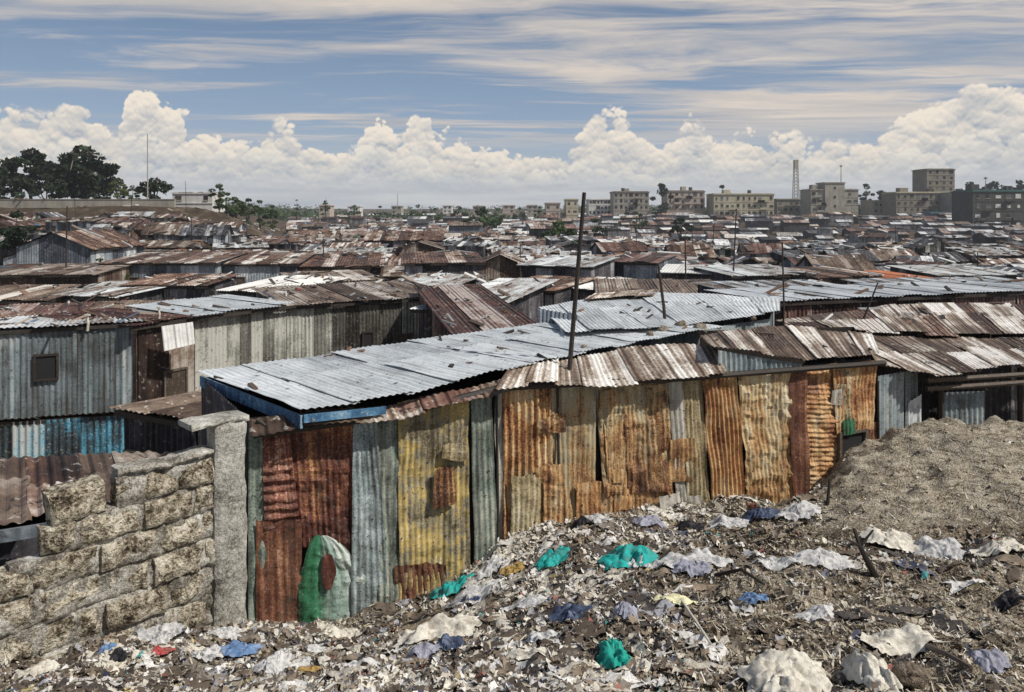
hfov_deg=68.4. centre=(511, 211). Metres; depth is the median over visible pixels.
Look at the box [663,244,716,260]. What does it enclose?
shack
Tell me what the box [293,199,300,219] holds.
broadleaf tree
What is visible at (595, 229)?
bush
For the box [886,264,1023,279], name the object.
shack
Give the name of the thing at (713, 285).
shack
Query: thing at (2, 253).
shack
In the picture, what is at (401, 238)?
shack
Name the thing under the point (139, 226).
shack
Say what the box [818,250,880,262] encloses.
shack
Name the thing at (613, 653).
plastic bag
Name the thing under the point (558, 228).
bush
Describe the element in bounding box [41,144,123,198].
broadleaf tree
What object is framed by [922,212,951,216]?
shed
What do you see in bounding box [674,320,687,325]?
stone
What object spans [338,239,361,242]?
shack
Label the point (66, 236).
wooden pole
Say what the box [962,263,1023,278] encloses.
shack
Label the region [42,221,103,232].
shack
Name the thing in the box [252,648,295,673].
plastic sheet
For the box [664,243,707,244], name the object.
shack
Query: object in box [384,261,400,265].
shack
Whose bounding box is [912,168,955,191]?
tower block
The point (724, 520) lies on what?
plastic sheet
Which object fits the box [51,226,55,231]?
door
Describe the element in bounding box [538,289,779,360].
silver roofed shack
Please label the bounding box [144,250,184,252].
shack
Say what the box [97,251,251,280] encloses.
shack
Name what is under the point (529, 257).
shack
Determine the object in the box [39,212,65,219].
shack
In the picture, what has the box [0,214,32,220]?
shack
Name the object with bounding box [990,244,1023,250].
shack
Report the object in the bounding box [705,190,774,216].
apartment block
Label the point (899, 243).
shack
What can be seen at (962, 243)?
shack
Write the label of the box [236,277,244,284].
door
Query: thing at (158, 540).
block wall
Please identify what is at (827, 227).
shacks
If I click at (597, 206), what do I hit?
apartment block
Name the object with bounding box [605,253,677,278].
shack
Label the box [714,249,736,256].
shack
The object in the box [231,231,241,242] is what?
shack
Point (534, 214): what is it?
broadleaf tree
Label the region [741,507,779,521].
plastic bag
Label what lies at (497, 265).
shack
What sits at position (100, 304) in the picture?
shack
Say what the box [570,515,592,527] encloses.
plastic bag
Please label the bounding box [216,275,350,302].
shack
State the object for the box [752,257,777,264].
shack
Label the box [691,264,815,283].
shack
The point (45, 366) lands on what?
window
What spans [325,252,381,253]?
shack
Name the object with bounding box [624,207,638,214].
broadleaf tree
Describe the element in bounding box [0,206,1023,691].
ground
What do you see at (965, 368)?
dark fronted shack
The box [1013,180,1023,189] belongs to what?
broadleaf tree
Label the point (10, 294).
shack
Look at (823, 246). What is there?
shack
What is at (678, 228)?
bush
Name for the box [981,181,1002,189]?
broadleaf tree
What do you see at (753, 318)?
stone
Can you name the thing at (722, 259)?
shack
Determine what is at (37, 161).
broadleaf tree
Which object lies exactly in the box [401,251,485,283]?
shack
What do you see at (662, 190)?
broadleaf tree
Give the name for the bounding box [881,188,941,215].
apartment block
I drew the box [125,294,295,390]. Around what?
shack
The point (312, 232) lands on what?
shack
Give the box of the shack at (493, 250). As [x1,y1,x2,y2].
[488,245,560,255]
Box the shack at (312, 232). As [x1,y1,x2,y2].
[287,231,340,234]
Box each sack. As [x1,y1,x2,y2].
[737,648,832,691]
[840,650,902,691]
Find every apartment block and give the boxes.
[586,199,609,214]
[609,188,648,214]
[662,187,705,214]
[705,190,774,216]
[774,199,799,215]
[799,182,859,215]
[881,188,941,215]
[941,192,951,211]
[950,184,1023,224]
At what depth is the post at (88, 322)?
18.58 m
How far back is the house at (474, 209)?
420.00 m
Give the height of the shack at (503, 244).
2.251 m
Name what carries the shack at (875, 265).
on the ground
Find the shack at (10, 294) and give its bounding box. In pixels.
[0,284,96,305]
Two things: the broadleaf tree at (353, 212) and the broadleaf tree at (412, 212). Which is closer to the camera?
the broadleaf tree at (353, 212)
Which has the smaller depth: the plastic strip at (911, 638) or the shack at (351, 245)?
the plastic strip at (911, 638)
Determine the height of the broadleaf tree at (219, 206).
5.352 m
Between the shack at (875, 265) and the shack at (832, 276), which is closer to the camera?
the shack at (832, 276)
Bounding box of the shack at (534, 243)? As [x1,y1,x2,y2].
[509,241,545,245]
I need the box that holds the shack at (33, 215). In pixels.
[8,212,43,219]
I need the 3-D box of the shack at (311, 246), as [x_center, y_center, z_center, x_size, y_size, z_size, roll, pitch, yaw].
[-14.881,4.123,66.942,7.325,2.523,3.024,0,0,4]
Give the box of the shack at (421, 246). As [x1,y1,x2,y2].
[396,240,446,251]
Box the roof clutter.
[0,148,1023,426]
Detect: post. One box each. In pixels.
[84,314,90,330]
[156,307,160,321]
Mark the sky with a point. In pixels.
(340, 103)
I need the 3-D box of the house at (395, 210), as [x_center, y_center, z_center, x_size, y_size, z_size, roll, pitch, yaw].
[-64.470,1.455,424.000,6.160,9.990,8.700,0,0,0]
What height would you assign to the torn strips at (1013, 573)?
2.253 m
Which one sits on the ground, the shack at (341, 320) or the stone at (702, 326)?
the shack at (341, 320)
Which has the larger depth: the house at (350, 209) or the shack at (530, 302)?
the house at (350, 209)
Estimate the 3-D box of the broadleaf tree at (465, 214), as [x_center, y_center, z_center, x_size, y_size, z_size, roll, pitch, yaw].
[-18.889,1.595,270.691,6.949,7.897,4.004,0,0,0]
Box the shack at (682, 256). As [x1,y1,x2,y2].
[608,252,699,260]
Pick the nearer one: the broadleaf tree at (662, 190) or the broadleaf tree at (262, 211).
the broadleaf tree at (262, 211)
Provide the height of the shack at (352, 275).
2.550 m
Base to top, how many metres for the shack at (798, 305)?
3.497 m
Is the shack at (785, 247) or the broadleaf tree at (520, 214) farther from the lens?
the broadleaf tree at (520, 214)
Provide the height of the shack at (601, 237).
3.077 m
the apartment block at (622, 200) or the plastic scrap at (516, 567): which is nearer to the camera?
the plastic scrap at (516, 567)
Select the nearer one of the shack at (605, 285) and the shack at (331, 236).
the shack at (605, 285)
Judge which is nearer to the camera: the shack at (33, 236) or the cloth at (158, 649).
the cloth at (158, 649)
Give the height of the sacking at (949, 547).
0.154 m
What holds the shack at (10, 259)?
on the ground
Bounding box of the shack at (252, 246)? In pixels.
[212,242,268,249]
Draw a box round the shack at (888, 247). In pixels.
[877,245,902,248]
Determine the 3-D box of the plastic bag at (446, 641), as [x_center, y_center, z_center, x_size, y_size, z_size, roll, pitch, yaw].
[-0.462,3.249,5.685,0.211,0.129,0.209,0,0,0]
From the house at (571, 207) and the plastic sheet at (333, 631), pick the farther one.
the house at (571, 207)
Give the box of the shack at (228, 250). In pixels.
[195,250,280,251]
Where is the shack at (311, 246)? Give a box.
[301,243,387,249]
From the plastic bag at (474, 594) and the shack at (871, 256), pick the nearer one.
the plastic bag at (474, 594)
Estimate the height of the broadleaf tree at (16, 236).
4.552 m
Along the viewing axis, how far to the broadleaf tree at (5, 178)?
118.06 m
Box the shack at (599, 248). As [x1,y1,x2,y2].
[589,242,650,254]
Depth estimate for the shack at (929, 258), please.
57.31 m
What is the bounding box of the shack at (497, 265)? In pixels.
[482,249,522,283]
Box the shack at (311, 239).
[299,237,338,240]
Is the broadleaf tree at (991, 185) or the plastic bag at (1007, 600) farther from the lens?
the broadleaf tree at (991, 185)
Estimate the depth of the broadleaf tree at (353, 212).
259.71 m
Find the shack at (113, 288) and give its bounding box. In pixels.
[52,281,169,302]
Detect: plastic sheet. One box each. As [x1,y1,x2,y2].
[11,659,62,678]
[191,644,223,661]
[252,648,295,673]
[319,625,361,637]
[330,657,380,666]
[506,647,549,660]
[527,629,560,641]
[578,513,614,522]
[642,559,665,569]
[659,547,733,567]
[709,513,749,528]
[748,555,801,571]
[775,500,826,520]
[792,547,860,569]
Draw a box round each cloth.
[97,642,116,653]
[152,645,175,654]
[220,639,263,656]
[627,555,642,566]
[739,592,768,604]
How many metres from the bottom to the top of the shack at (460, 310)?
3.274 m
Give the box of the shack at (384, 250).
[315,248,392,252]
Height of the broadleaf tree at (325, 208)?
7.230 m
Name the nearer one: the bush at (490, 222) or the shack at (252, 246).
the shack at (252, 246)
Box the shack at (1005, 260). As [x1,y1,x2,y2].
[967,258,1023,263]
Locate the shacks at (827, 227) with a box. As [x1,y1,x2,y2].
[286,211,1023,247]
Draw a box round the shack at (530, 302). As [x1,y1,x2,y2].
[410,278,559,338]
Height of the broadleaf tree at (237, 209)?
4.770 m
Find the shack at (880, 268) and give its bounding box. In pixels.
[876,266,889,270]
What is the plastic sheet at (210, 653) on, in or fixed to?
on the ground
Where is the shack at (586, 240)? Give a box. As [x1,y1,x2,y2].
[544,236,597,245]
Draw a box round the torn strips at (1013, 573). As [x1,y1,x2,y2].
[0,487,1023,691]
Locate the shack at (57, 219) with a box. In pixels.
[40,218,74,220]
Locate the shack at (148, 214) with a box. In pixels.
[110,211,155,217]
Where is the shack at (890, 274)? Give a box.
[853,270,933,278]
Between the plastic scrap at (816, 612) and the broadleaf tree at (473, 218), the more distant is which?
the broadleaf tree at (473, 218)
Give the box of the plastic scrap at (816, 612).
[794,604,834,621]
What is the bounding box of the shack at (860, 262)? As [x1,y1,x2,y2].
[794,254,877,271]
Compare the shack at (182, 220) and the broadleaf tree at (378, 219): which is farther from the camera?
the broadleaf tree at (378, 219)
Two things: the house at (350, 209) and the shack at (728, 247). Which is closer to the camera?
the shack at (728, 247)
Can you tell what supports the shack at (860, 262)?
on the ground
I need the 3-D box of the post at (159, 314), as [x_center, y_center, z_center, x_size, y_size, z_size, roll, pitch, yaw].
[-9.286,2.694,19.800,0.090,0.399,0.090,0,0,0]
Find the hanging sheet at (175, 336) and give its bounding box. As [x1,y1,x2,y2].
[161,322,194,350]
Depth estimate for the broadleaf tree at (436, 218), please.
259.93 m
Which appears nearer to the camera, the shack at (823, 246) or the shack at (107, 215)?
the shack at (823, 246)
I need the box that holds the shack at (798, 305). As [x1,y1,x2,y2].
[704,279,1023,338]
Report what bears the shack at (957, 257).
on the ground
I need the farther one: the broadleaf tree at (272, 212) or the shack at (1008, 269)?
the broadleaf tree at (272, 212)
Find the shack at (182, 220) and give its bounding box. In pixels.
[170,217,211,223]
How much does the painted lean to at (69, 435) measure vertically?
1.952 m
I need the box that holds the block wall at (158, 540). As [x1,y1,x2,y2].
[0,410,249,664]
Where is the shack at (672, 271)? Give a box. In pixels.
[660,264,738,279]
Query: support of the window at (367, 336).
in the shack at (341, 320)
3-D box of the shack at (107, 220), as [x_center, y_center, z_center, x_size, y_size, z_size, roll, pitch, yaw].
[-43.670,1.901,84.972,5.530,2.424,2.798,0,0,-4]
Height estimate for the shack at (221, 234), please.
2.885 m
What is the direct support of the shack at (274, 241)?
on the ground
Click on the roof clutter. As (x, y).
(502, 292)
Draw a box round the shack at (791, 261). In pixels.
[776,257,800,266]
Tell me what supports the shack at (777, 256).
on the ground
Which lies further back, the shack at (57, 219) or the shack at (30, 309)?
the shack at (57, 219)
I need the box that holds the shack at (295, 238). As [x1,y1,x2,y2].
[257,236,299,243]
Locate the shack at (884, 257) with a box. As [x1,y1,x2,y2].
[869,250,907,262]
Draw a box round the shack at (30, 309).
[0,301,95,317]
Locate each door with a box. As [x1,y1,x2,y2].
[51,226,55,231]
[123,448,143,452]
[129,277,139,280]
[163,366,187,396]
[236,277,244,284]
[393,333,412,343]
[944,391,983,424]
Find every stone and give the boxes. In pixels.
[646,331,653,335]
[656,325,668,331]
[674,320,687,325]
[693,322,706,334]
[750,315,756,320]
[891,661,930,688]
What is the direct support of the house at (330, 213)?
on the ground
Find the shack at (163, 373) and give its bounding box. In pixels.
[31,307,211,401]
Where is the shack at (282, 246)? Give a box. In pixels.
[268,243,306,249]
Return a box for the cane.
[681,598,721,661]
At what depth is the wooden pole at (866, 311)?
15.98 m
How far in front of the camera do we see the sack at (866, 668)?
3.76 m
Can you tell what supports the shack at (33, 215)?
on the ground
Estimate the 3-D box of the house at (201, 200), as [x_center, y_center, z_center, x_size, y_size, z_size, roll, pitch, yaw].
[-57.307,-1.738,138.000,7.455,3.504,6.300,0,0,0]
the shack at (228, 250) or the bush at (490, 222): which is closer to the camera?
the shack at (228, 250)
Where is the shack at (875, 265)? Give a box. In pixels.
[873,263,919,266]
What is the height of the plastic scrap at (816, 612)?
0.116 m
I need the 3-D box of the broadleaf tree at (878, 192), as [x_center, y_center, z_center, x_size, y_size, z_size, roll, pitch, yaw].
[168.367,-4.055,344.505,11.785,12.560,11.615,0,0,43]
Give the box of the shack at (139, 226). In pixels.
[111,222,182,232]
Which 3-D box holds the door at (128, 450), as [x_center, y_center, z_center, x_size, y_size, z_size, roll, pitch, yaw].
[-5.680,4.495,11.380,0.500,1.750,0.080,0,0,26]
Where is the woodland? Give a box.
[11,198,860,221]
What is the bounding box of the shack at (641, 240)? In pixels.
[597,238,664,245]
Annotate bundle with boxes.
[108,647,129,661]
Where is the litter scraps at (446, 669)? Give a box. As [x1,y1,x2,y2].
[0,425,1023,691]
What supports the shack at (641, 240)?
on the ground
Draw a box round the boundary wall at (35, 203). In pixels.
[0,199,175,207]
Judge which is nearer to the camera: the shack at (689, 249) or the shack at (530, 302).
the shack at (530, 302)
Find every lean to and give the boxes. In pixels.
[0,411,123,458]
[0,450,169,566]
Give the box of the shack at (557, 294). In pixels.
[528,275,598,305]
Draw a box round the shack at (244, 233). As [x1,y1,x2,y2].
[233,230,247,237]
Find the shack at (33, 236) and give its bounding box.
[28,234,41,239]
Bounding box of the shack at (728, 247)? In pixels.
[716,246,737,247]
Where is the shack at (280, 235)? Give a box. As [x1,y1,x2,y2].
[261,234,305,236]
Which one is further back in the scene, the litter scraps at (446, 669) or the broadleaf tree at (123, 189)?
the broadleaf tree at (123, 189)
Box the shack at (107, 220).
[95,218,153,223]
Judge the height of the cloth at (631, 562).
0.116 m
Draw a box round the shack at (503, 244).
[499,242,508,245]
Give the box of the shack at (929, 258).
[893,255,939,261]
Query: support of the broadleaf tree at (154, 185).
on the ground
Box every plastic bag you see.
[133,622,184,643]
[207,626,241,639]
[305,644,326,652]
[405,642,441,658]
[429,573,473,598]
[437,633,464,651]
[444,580,502,607]
[474,554,505,579]
[534,546,569,569]
[547,603,591,622]
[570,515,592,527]
[596,638,631,668]
[598,543,658,569]
[613,601,638,620]
[632,515,665,527]
[671,558,712,577]
[674,520,704,530]
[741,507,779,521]
[966,648,1011,673]
[991,588,1023,612]
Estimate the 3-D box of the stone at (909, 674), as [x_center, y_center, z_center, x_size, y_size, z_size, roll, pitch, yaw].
[2.020,2.351,3.818,0.162,0.108,0.136,0,0,0]
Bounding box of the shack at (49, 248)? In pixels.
[12,229,148,264]
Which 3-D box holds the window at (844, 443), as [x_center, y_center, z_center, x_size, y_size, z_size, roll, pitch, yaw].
[4.821,3.278,10.662,0.540,0.380,0.070,0,0,-23]
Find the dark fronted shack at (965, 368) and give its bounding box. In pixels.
[776,302,1023,438]
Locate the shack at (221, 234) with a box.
[179,225,233,249]
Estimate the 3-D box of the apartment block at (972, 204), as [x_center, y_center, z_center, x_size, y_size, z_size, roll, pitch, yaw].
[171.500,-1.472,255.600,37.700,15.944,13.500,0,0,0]
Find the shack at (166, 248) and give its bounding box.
[144,247,210,252]
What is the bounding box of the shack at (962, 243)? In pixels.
[908,241,971,246]
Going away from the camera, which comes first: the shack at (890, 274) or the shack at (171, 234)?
the shack at (890, 274)
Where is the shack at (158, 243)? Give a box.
[145,240,212,247]
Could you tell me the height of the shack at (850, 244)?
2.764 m
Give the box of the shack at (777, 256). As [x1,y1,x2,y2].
[769,250,822,264]
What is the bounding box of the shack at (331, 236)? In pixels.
[300,234,363,238]
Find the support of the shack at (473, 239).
on the ground
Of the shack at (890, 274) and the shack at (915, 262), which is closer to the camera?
the shack at (890, 274)
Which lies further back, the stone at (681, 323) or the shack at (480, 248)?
the shack at (480, 248)
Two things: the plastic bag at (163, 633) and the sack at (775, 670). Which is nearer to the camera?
the sack at (775, 670)
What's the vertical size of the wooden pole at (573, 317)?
4.274 m
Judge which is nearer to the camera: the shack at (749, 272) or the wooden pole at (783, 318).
the wooden pole at (783, 318)
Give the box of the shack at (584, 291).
[561,277,631,299]
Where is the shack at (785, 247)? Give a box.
[783,244,791,249]
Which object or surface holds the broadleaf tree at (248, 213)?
on the ground
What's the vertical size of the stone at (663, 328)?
0.149 m
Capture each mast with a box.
[147,134,147,198]
[792,160,799,198]
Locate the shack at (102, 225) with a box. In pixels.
[91,224,110,226]
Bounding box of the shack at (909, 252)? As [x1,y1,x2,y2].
[865,248,919,255]
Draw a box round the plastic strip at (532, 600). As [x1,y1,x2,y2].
[502,594,547,610]
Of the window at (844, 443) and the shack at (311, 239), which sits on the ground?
the shack at (311, 239)
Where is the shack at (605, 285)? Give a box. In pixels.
[594,278,712,293]
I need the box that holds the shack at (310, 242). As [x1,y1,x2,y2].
[296,241,322,243]
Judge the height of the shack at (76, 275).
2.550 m
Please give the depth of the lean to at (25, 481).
8.39 m
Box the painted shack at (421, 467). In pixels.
[198,322,886,623]
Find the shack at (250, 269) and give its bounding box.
[214,250,319,284]
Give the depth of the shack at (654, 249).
66.89 m
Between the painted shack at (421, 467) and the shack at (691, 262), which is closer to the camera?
the painted shack at (421, 467)
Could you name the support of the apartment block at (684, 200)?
on the ground
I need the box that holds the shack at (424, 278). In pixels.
[392,273,486,297]
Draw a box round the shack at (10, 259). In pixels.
[0,253,15,264]
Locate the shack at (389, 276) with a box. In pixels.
[383,266,403,280]
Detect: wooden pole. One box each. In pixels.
[65,206,67,273]
[519,242,520,277]
[567,192,585,370]
[656,263,667,318]
[684,237,686,279]
[733,209,736,272]
[778,242,785,326]
[857,283,877,331]
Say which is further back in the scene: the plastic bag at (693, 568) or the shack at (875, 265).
the shack at (875, 265)
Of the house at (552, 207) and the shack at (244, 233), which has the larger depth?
the house at (552, 207)
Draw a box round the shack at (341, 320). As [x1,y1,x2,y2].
[251,279,426,358]
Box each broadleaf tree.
[0,147,54,198]
[0,165,27,198]
[0,209,36,253]
[27,173,67,198]
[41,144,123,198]
[108,177,129,198]
[123,185,140,198]
[134,177,173,198]
[207,184,231,212]
[224,196,248,217]
[239,198,257,224]
[253,200,269,229]
[267,205,279,229]
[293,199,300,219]
[318,201,329,221]
[346,205,361,222]
[372,206,386,221]
[409,205,425,215]
[429,208,442,222]
[450,206,468,216]
[469,209,493,219]
[492,207,506,221]
[512,207,525,219]
[533,206,545,218]
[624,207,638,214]
[632,213,648,228]
[649,183,673,216]
[858,184,874,210]
[869,190,883,199]
[955,182,982,190]
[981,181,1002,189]
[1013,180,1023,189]
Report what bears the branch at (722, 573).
on the ground
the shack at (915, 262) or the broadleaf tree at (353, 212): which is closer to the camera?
the shack at (915, 262)
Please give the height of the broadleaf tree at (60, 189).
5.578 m
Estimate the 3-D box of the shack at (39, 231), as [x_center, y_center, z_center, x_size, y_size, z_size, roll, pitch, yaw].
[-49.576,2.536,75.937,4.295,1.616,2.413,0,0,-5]
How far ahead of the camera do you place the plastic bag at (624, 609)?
5.20 m
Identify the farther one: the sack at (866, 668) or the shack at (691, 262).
the shack at (691, 262)
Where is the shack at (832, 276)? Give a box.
[766,266,881,284]
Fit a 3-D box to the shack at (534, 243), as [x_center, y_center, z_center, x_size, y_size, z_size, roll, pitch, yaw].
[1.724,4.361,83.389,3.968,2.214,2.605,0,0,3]
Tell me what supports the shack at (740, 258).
on the ground
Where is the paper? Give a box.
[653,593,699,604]
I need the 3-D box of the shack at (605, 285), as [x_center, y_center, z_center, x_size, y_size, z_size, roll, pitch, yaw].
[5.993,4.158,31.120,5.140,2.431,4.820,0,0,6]
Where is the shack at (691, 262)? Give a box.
[676,260,722,264]
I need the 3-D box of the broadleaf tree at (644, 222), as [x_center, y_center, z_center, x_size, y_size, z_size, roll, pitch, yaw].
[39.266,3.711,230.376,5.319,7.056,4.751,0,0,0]
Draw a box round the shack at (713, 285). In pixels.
[690,279,833,299]
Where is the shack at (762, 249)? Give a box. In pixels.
[736,243,783,256]
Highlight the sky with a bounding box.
[0,0,1023,208]
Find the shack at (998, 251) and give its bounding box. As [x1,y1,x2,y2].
[945,247,1023,260]
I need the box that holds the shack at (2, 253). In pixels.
[0,240,30,262]
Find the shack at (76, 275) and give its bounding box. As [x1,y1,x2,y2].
[0,263,129,300]
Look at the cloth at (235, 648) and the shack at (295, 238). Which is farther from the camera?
the shack at (295, 238)
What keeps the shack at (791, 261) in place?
on the ground
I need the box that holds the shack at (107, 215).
[99,213,114,217]
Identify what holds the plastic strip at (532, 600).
on the ground
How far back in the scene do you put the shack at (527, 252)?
63.75 m
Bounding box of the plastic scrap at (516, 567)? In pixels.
[499,561,524,575]
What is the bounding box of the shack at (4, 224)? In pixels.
[0,220,44,230]
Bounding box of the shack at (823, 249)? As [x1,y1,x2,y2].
[795,249,853,250]
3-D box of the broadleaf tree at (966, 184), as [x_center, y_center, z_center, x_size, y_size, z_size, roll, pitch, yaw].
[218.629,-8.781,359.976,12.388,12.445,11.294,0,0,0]
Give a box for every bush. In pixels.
[461,206,502,229]
[539,220,576,238]
[583,218,607,236]
[669,217,694,240]
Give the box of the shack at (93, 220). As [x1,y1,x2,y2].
[68,217,104,222]
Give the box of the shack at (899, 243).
[891,242,907,245]
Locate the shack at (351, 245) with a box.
[325,243,379,247]
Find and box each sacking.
[390,613,481,647]
[860,524,919,552]
[914,535,967,559]
[969,537,1023,557]
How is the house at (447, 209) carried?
on the ground
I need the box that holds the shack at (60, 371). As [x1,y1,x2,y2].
[0,314,145,419]
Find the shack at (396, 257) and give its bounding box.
[385,253,400,260]
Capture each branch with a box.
[714,568,764,585]
[826,478,830,505]
[846,528,879,577]
[925,643,972,669]
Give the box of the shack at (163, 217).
[153,214,186,221]
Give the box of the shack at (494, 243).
[443,237,499,249]
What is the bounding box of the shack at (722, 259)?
[717,257,764,263]
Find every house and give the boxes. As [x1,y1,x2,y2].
[171,192,224,211]
[318,205,334,219]
[347,206,363,215]
[391,206,403,214]
[442,205,453,213]
[472,206,485,216]
[502,205,515,216]
[526,205,537,216]
[544,202,560,217]
[564,199,578,217]
[859,200,881,214]
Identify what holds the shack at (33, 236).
on the ground
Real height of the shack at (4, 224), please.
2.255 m
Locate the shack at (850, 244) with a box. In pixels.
[821,243,881,244]
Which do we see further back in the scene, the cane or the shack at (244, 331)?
the shack at (244, 331)
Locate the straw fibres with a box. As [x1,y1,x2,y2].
[0,420,1023,691]
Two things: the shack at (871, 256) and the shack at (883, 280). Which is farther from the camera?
the shack at (871, 256)
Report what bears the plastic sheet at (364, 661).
on the ground
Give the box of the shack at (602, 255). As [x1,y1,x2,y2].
[587,254,607,257]
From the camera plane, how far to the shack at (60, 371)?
18.54 m
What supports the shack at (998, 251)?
on the ground
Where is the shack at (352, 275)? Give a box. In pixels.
[279,269,384,282]
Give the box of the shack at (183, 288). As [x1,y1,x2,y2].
[119,273,239,299]
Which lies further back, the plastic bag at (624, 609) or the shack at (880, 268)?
the shack at (880, 268)
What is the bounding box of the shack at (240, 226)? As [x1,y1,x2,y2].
[204,222,247,230]
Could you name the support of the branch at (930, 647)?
on the ground
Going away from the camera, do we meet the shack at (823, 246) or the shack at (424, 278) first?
the shack at (424, 278)
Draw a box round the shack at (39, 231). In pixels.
[0,230,46,235]
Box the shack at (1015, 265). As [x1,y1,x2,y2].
[1005,264,1023,267]
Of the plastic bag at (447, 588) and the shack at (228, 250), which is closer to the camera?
the plastic bag at (447, 588)
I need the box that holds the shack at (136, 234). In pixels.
[86,227,144,239]
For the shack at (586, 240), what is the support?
on the ground
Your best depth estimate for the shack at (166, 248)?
57.51 m
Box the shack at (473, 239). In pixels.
[460,235,489,244]
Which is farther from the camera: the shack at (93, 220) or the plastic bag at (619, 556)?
the shack at (93, 220)
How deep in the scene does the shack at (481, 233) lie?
95.36 m
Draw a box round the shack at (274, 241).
[246,238,285,243]
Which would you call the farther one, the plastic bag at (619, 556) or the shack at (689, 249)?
the shack at (689, 249)
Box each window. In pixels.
[33,353,58,381]
[362,331,373,346]
[836,428,868,458]
[1015,194,1021,198]
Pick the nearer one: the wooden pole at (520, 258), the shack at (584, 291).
the shack at (584, 291)
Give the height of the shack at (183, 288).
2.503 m
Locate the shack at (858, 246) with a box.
[850,242,877,249]
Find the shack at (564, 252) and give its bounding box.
[560,251,590,255]
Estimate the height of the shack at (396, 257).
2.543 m
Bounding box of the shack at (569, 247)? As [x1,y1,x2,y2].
[555,241,590,250]
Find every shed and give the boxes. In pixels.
[110,390,201,453]
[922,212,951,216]
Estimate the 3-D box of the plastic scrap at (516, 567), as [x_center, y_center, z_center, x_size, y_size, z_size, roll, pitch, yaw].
[-0.001,3.665,7.739,0.277,0.113,0.190,0,0,0]
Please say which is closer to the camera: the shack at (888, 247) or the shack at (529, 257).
the shack at (529, 257)
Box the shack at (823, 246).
[808,245,850,248]
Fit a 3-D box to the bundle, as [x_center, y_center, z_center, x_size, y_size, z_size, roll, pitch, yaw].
[-3.070,3.447,5.884,0.154,0.070,0.132,0,0,0]
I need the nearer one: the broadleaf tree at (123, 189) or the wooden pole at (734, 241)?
the wooden pole at (734, 241)
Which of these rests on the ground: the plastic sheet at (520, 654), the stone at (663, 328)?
the plastic sheet at (520, 654)
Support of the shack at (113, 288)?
on the ground
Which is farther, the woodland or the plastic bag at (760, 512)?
the woodland
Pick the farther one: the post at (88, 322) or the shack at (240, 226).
the shack at (240, 226)
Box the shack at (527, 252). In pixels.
[505,249,547,254]
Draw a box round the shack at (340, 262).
[297,253,385,280]
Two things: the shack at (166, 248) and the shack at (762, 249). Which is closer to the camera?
the shack at (166, 248)
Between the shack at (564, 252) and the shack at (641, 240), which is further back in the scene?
the shack at (641, 240)
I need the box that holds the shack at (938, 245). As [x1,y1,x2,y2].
[900,238,951,253]
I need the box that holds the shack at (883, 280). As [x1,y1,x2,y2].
[839,276,1023,293]
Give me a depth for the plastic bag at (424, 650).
5.54 m
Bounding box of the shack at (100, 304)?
[87,299,174,309]
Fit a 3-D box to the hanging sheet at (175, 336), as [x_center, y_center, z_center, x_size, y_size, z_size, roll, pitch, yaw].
[-8.544,3.188,19.287,0.786,0.657,0.175,0,0,-41]
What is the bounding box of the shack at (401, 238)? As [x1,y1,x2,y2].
[362,230,444,250]
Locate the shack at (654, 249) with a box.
[648,248,663,251]
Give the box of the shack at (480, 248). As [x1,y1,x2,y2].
[438,241,489,257]
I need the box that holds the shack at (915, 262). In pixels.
[889,258,947,265]
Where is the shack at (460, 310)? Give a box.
[413,284,535,338]
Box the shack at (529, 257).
[517,255,583,277]
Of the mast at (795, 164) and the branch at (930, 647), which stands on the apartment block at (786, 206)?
the mast at (795, 164)
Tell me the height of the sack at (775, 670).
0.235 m
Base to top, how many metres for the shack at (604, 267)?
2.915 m
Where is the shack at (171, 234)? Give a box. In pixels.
[141,224,187,240]
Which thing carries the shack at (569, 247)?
on the ground
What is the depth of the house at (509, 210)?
410.00 m
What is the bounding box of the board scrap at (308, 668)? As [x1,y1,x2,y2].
[297,665,321,672]
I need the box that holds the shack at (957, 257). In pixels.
[927,252,968,263]
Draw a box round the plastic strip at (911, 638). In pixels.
[859,623,941,658]
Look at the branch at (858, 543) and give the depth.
5.99 m
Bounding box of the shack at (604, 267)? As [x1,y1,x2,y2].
[516,255,617,277]
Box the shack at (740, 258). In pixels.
[721,255,763,265]
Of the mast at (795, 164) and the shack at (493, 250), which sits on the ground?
the shack at (493, 250)
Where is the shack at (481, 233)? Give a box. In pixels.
[464,232,500,241]
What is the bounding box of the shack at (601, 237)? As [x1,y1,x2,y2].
[593,236,607,238]
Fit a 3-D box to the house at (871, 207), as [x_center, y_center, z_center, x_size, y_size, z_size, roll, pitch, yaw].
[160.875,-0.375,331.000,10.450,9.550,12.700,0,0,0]
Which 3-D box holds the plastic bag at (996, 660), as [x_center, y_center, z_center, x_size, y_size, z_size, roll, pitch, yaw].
[2.510,2.350,3.969,0.187,0.120,0.267,0,0,0]

